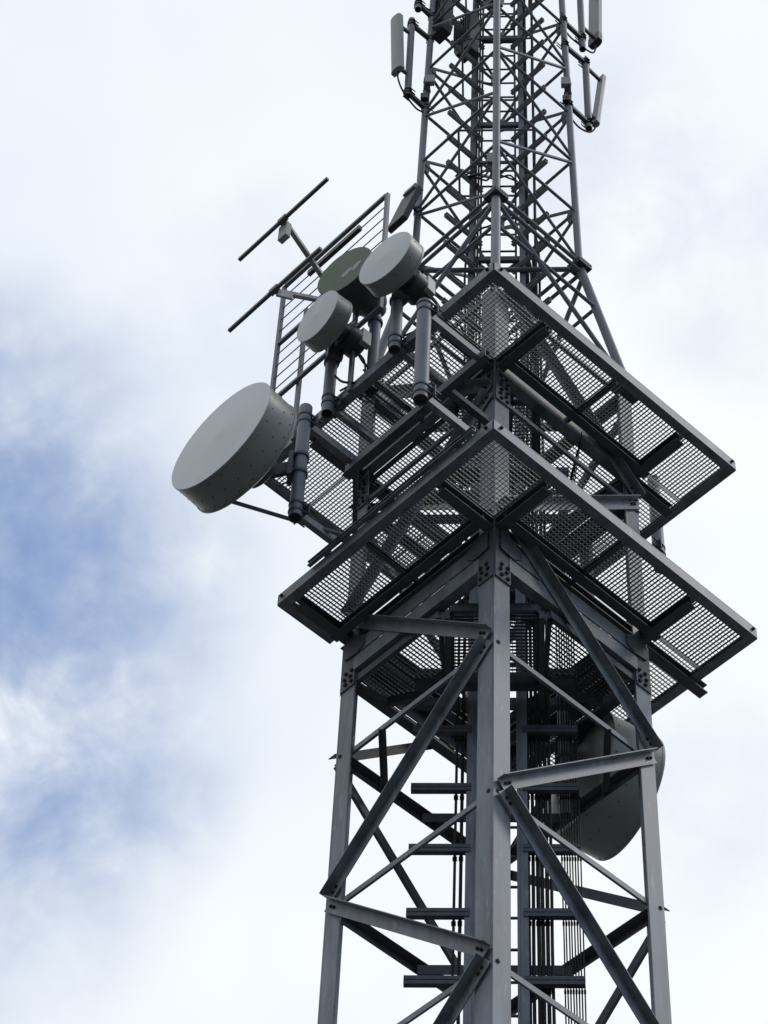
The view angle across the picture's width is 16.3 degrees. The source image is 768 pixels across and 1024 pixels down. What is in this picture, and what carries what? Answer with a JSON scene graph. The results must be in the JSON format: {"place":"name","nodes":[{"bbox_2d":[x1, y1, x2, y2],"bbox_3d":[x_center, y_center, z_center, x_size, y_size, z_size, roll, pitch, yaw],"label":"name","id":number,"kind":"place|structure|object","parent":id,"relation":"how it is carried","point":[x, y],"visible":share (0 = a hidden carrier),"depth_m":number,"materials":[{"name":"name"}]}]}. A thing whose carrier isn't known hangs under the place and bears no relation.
{"place":"outdoors","nodes":[
{"label":"outdoors","id":0,"kind":"place"},
{"bbox_2d":[0,0,767,1023],"label":"sky","id":1,"kind":"structure","parent":0,"point":[169,731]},
{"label":"gravel pad","id":2,"kind":"structure","parent":0,"visible":0},
{"bbox_2d":[317,284,671,1023],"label":"lattice tower","id":3,"kind":"structure","parent":2,"relation":"on","point":[493,562],"depth_m":19.89,"materials":[{"name":"metal"}]},
{"bbox_2d":[345,348,490,533],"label":"support beam","id":4,"kind":"structure","parent":3,"relation":"attached to","point":[414,414],"depth_m":21.66,"materials":[{"name":"metal"}]},
{"bbox_2d":[412,297,479,438],"bbox_3d":[0.492,-1.052,20.765,0.179,1.310,0.734,-31,-60,24],"label":"support pipe","id":5,"kind":"object","parent":4,"relation":"attached to","point":[423,393],"visible":1,"depth_m":20.55,"materials":[{"name":"metal"}]},
{"bbox_2d":[358,0,625,455],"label":"tube mast","id":6,"kind":"object","parent":3,"relation":"on","point":[495,197],"visible":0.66,"depth_m":26.45,"materials":[{"name":"metal"}]},
{"bbox_2d":[388,183,423,233],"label":"panel antenna","id":7,"kind":"object","parent":6,"relation":"attached to","point":[411,195],"visible":0.97,"depth_m":26.31,"materials":[{"name":"grey plastic"}]},
{"bbox_2d":[391,13,422,111],"bbox_3d":[0.259,-4.758,28.528,0.498,1.533,0.154,37,-59,-24],"label":"panel antenna","id":8,"kind":"object","parent":6,"relation":"attached to","point":[398,29],"visible":1,"depth_m":28.48,"materials":[{"name":"grey plastic"}]},
{"bbox_2d":[403,17,438,112],"bbox_3d":[0.388,-4.768,28.729,0.403,1.690,0.115,37,-59,-24],"label":"antenna pipe","id":9,"kind":"object","parent":6,"relation":"attached to","point":[412,26],"visible":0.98,"depth_m":28.62,"materials":[{"name":"metal"}]},
{"bbox_2d":[414,0,437,20],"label":"antenna pipe","id":10,"kind":"object","parent":6,"relation":"attached to","point":[419,6],"visible":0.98,"depth_m":29.69,"materials":[{"name":"metal"}]},
{"bbox_2d":[420,75,434,101],"bbox_3d":[0.459,-4.455,28.403,0.145,0.524,0.148,0,-52,3],"label":"junction box","id":11,"kind":"object","parent":6,"relation":"attached to","point":[428,81],"visible":1,"depth_m":28.41,"materials":[{"name":"grey plastic"}]},
{"bbox_2d":[434,0,452,44],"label":"radio unit","id":12,"kind":"object","parent":6,"relation":"attached to","point":[442,33],"visible":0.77,"depth_m":29.65,"materials":[{"name":"grey metal"}]},
{"bbox_2d":[441,0,484,362],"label":"cable rack","id":13,"kind":"object","parent":6,"relation":"attached to","point":[469,206],"visible":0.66,"depth_m":27.21,"materials":[{"name":"metal"}]},
{"bbox_2d":[456,394,469,1023],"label":"feeder cable","id":14,"kind":"object","parent":13,"relation":"attached to","point":[459,923],"visible":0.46,"depth_m":19.88,"materials":[{"name":"black rubber"}]},
{"bbox_2d":[453,14,479,62],"bbox_3d":[0.889,-5.167,29.252,0.171,0.720,0.260,37,-59,-24],"label":"radio unit","id":15,"kind":"object","parent":13,"relation":"attached to","point":[468,22],"visible":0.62,"depth_m":29.16,"materials":[{"name":"grey metal"}]},
{"bbox_2d":[451,224,490,974],"bbox_3d":[0.488,4.555,16.710,0.072,23.613,0.468,26,-55,-16],"label":"feeder cable","id":16,"kind":"object","parent":13,"relation":"attached to","point":[454,861],"visible":0.46,"depth_m":20.11,"materials":[{"name":"black rubber"}]},
{"bbox_2d":[472,0,479,339],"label":"feeder cable","id":17,"kind":"object","parent":13,"relation":"attached to","point":[475,205],"visible":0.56,"depth_m":27.33,"materials":[{"name":"black rubber"}]},
{"bbox_2d":[474,0,481,398],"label":"feeder cable","id":18,"kind":"object","parent":13,"relation":"attached to","point":[477,243],"visible":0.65,"depth_m":27.40,"materials":[{"name":"black rubber"}]},
{"bbox_2d":[455,152,517,185],"bbox_3d":[1.034,-3.440,27.016,0.638,0.618,0.140,0,-52,3],"label":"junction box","id":19,"kind":"object","parent":6,"relation":"attached to","point":[488,162],"visible":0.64,"depth_m":26.93,"materials":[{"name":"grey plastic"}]},
{"bbox_2d":[483,0,503,10],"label":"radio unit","id":20,"kind":"object","parent":6,"relation":"attached to","point":[486,2],"visible":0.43,"depth_m":29.25,"materials":[{"name":"grey metal"}]},
{"bbox_2d":[510,0,552,366],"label":"cable rack","id":21,"kind":"object","parent":6,"relation":"attached to","point":[523,204],"visible":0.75,"depth_m":27.44,"materials":[{"name":"metal"}]},
{"bbox_2d":[500,233,542,1023],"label":"feeder cable","id":22,"kind":"object","parent":21,"relation":"hanging from","point":[538,905],"visible":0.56,"depth_m":19.55,"materials":[{"name":"black rubber"}]},
{"bbox_2d":[503,226,546,1023],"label":"feeder cable","id":23,"kind":"object","parent":21,"relation":"hanging from","point":[544,1018],"visible":0.42,"depth_m":19.47,"materials":[{"name":"black rubber"}]},
{"bbox_2d":[522,5,531,1023],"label":"feeder cable","id":24,"kind":"object","parent":21,"relation":"attached to","point":[529,857],"visible":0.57,"depth_m":20.10,"materials":[{"name":"black rubber"}]},
{"bbox_2d":[523,0,536,1023],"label":"feeder cable","id":25,"kind":"object","parent":21,"relation":"attached to","point":[531,767],"visible":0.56,"depth_m":20.48,"materials":[{"name":"black rubber"}]},
{"bbox_2d":[511,212,555,1023],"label":"feeder cable","id":26,"kind":"object","parent":21,"relation":"hanging from","point":[550,838],"visible":0.45,"depth_m":19.95,"materials":[{"name":"black rubber"}]},
{"bbox_2d":[561,77,571,103],"bbox_3d":[1.922,-4.411,28.270,0.113,0.524,0.148,0,-52,3],"label":"junction box","id":27,"kind":"object","parent":6,"relation":"attached to","point":[566,83],"visible":1,"depth_m":28.28,"materials":[{"name":"grey plastic"}]},
{"bbox_2d":[555,0,586,51],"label":"antenna pipe","id":28,"kind":"object","parent":6,"relation":"attached to","point":[580,34],"visible":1,"depth_m":29.71,"materials":[{"name":"metal"}]},
{"bbox_2d":[556,37,593,130],"bbox_3d":[2.046,-4.577,28.684,0.442,1.500,0.113,37,-59,-24],"label":"antenna pipe","id":29,"kind":"object","parent":6,"relation":"attached to","point":[586,119],"visible":1,"depth_m":28.71,"materials":[{"name":"metal"}]},
{"bbox_2d":[567,0,601,53],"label":"panel antenna","id":30,"kind":"object","parent":6,"relation":"attached to","point":[594,32],"visible":1,"depth_m":30.19,"materials":[{"name":"grey plastic"}]},
{"bbox_2d":[573,67,605,132],"bbox_3d":[2.179,-4.396,28.662,0.580,1.634,0.088,37,-59,-24],"label":"panel antenna","id":31,"kind":"object","parent":6,"relation":"attached to","point":[598,101],"visible":1,"depth_m":28.83,"materials":[{"name":"grey plastic"}]},
{"bbox_2d":[264,262,735,641],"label":"service platform","id":32,"kind":"structure","parent":3,"relation":"attached to","point":[522,345],"depth_m":22.69,"materials":[{"name":"metal"}]},
{"bbox_2d":[228,177,389,441],"bbox_3d":[-0.715,-1.847,23.640,0.704,2.718,1.446,37,-59,-24],"label":"screen antenna","id":33,"kind":"object","parent":32,"relation":"on","point":[286,230],"visible":0.78,"depth_m":24.15,"materials":[{"name":"metal"}]},
{"bbox_2d":[321,353,378,443],"bbox_3d":[-0.276,-0.947,22.977,0.179,1.000,0.688,-31,-59,23],"label":"support pipe","id":34,"kind":"object","parent":32,"relation":"attached to","point":[330,405],"visible":0.91,"depth_m":22.68,"materials":[{"name":"metal"}]},
{"bbox_2d":[297,290,379,391],"bbox_3d":[-0.339,-1.411,22.940,0.691,0.816,0.530,37,-59,-23],"label":"dish antenna","id":35,"kind":"object","parent":34,"relation":"attached to","point":[329,329],"visible":0.96,"depth_m":22.89,"materials":[{"name":"grey plastic"}]},
{"bbox_2d":[334,355,369,383],"bbox_3d":[-0.265,-1.202,22.785,0.330,0.438,0.059,-15,-54,14],"label":"coax loop","id":36,"kind":"object","parent":35,"relation":"hanging from","point":[353,382],"visible":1,"depth_m":22.71,"materials":[{"name":"black rubber"}]},
{"bbox_2d":[365,313,405,416],"bbox_3d":[0.022,-1.305,23.212,0.178,1.270,0.468,-28,-58,22],"label":"support pipe","id":37,"kind":"object","parent":32,"relation":"on","point":[373,349],"visible":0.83,"depth_m":23.01,"materials":[{"name":"metal"}]},
{"bbox_2d":[317,247,386,327],"bbox_3d":[-0.185,-1.914,23.464,0.577,0.577,0.573,-28,-58,22],"label":"dish antenna","id":38,"kind":"object","parent":37,"relation":"attached to","point":[340,275],"visible":0.74,"depth_m":23.29,"materials":[{"name":"metal"}]},
{"bbox_2d":[388,293,446,386],"bbox_3d":[0.291,-1.439,22.609,0.179,0.940,0.703,-31,-59,24],"label":"support pipe","id":39,"kind":"object","parent":32,"relation":"attached to","point":[397,344],"visible":0.84,"depth_m":22.28,"materials":[{"name":"metal"}]},
{"bbox_2d":[359,232,440,336],"bbox_3d":[0.213,-1.858,22.612,0.583,0.850,0.690,-33,-60,25],"label":"dish antenna","id":40,"kind":"object","parent":39,"relation":"attached to","point":[392,263],"visible":0.9,"depth_m":22.51,"materials":[{"name":"grey plastic"}]},
{"bbox_2d":[426,294,465,336],"bbox_3d":[0.584,-1.555,22.517,0.128,0.433,0.572,-35,-61,26],"label":"coax loop","id":41,"kind":"object","parent":40,"relation":"hanging from","point":[434,301],"visible":0.37,"depth_m":22.50,"materials":[{"name":"black rubber"}]},
{"bbox_2d":[569,535,593,614],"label":"support pipe","id":42,"kind":"object","parent":32,"relation":"attached to","point":[584,554],"visible":0.13,"depth_m":23.13,"materials":[{"name":"metal"}]},
{"bbox_2d":[611,378,637,402],"bbox_3d":[2.043,-1.060,22.673,0.280,0.198,0.120,37,-59,-24],"label":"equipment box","id":43,"kind":"object","parent":32,"relation":"on","point":[627,392],"visible":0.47,"depth_m":22.60,"materials":[{"name":"metal"}]},
{"bbox_2d":[644,475,665,573],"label":"support pipe","id":44,"kind":"object","parent":32,"relation":"attached to","point":[657,537],"visible":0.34,"depth_m":23.51,"materials":[{"name":"metal"}]},
{"bbox_2d":[277,419,756,766],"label":"service platform","id":45,"kind":"structure","parent":3,"relation":"attached to","point":[316,619],"depth_m":20.86,"materials":[{"name":"metal"}]},
{"bbox_2d":[288,403,355,543],"bbox_3d":[-0.497,-0.237,21.537,0.179,1.460,0.651,-30,-59,23],"label":"support pipe","id":46,"kind":"object","parent":45,"relation":"attached to","point":[298,511],"visible":1,"depth_m":21.37,"materials":[{"name":"metal"}]},
{"bbox_2d":[172,382,341,535],"bbox_3d":[-0.921,-0.279,21.339,1.103,1.115,1.136,-35,-61,26],"label":"dish antenna","id":47,"kind":"object","parent":46,"relation":"attached to","point":[234,447],"visible":1,"depth_m":20.89,"materials":[{"name":"grey plastic"}]},
{"bbox_2d":[550,512,566,1023],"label":"thin cable","id":48,"kind":"object","parent":45,"relation":"hanging from","point":[560,799],"visible":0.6,"depth_m":19.85,"materials":[{"name":"black rubber"}]},
{"bbox_2d":[553,511,569,1023],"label":"thin cable","id":49,"kind":"object","parent":45,"relation":"attached to","point":[566,923],"visible":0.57,"depth_m":19.84,"materials":[{"name":"black rubber"}]},
{"bbox_2d":[555,510,571,1023],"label":"thin cable","id":50,"kind":"object","parent":45,"relation":"attached to","point":[567,859],"visible":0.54,"depth_m":19.79,"materials":[{"name":"black rubber"}]},
{"bbox_2d":[557,470,575,1023],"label":"thin cable","id":51,"kind":"object","parent":45,"relation":"hanging from","point":[569,832],"visible":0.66,"depth_m":19.80,"materials":[{"name":"black rubber"}]},
{"bbox_2d":[560,463,577,1015],"bbox_3d":[1.215,5.790,15.130,0.020,19.655,0.542,10,-52,-5],"label":"thin cable","id":52,"kind":"object","parent":45,"relation":"hanging from","point":[574,925],"visible":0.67,"depth_m":19.74,"materials":[{"name":"black rubber"}]},
{"bbox_2d":[562,451,580,1017],"bbox_3d":[1.236,5.754,15.101,0.019,19.655,0.647,8,-52,-4],"label":"thin cable","id":53,"kind":"object","parent":45,"relation":"hanging from","point":[575,860],"visible":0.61,"depth_m":19.85,"materials":[{"name":"black rubber"}]},
{"bbox_2d":[567,431,586,1021],"bbox_3d":[1.274,5.681,15.042,0.023,19.655,0.858,6,-52,-2],"label":"thin cable","id":54,"kind":"object","parent":45,"relation":"hanging from","point":[578,794],"visible":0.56,"depth_m":19.89,"materials":[{"name":"black rubber"}]},
{"bbox_2d":[556,695,580,820],"bbox_3d":[1.439,1.908,21.002,0.197,1.400,0.180,37,-59,-24],"label":"support pipe","id":55,"kind":"object","parent":3,"relation":"attached to","point":[566,762],"visible":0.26,"depth_m":20.85,"materials":[{"name":"metal"}]},
{"bbox_2d":[543,713,665,860],"bbox_3d":[1.614,2.112,21.236,0.813,1.116,1.093,25,-55,-16],"label":"dish antenna","id":56,"kind":"object","parent":55,"relation":"attached to","point":[610,824],"visible":0.52,"depth_m":20.86,"materials":[{"name":"grey plastic"}]},
{"bbox_2d":[564,441,583,1019],"bbox_3d":[1.256,5.717,15.072,0.021,19.655,0.752,7,-52,-3],"label":"thin cable","id":57,"kind":"object","parent":3,"relation":"attached to","point":[576,806],"visible":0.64,"depth_m":19.79,"materials":[{"name":"black rubber"}]},
{"bbox_2d":[403,0,585,1023],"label":"ladder","id":58,"kind":"object","parent":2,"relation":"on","point":[525,850],"visible":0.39,"depth_m":20.02,"materials":[{"name":"metal"}]},
{"bbox_2d":[530,0,551,1023],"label":"feeder cable","id":59,"kind":"object","parent":58,"relation":"attached to","point":[547,925],"visible":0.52,"depth_m":20.10,"materials":[{"name":"black rubber"}]}
]}

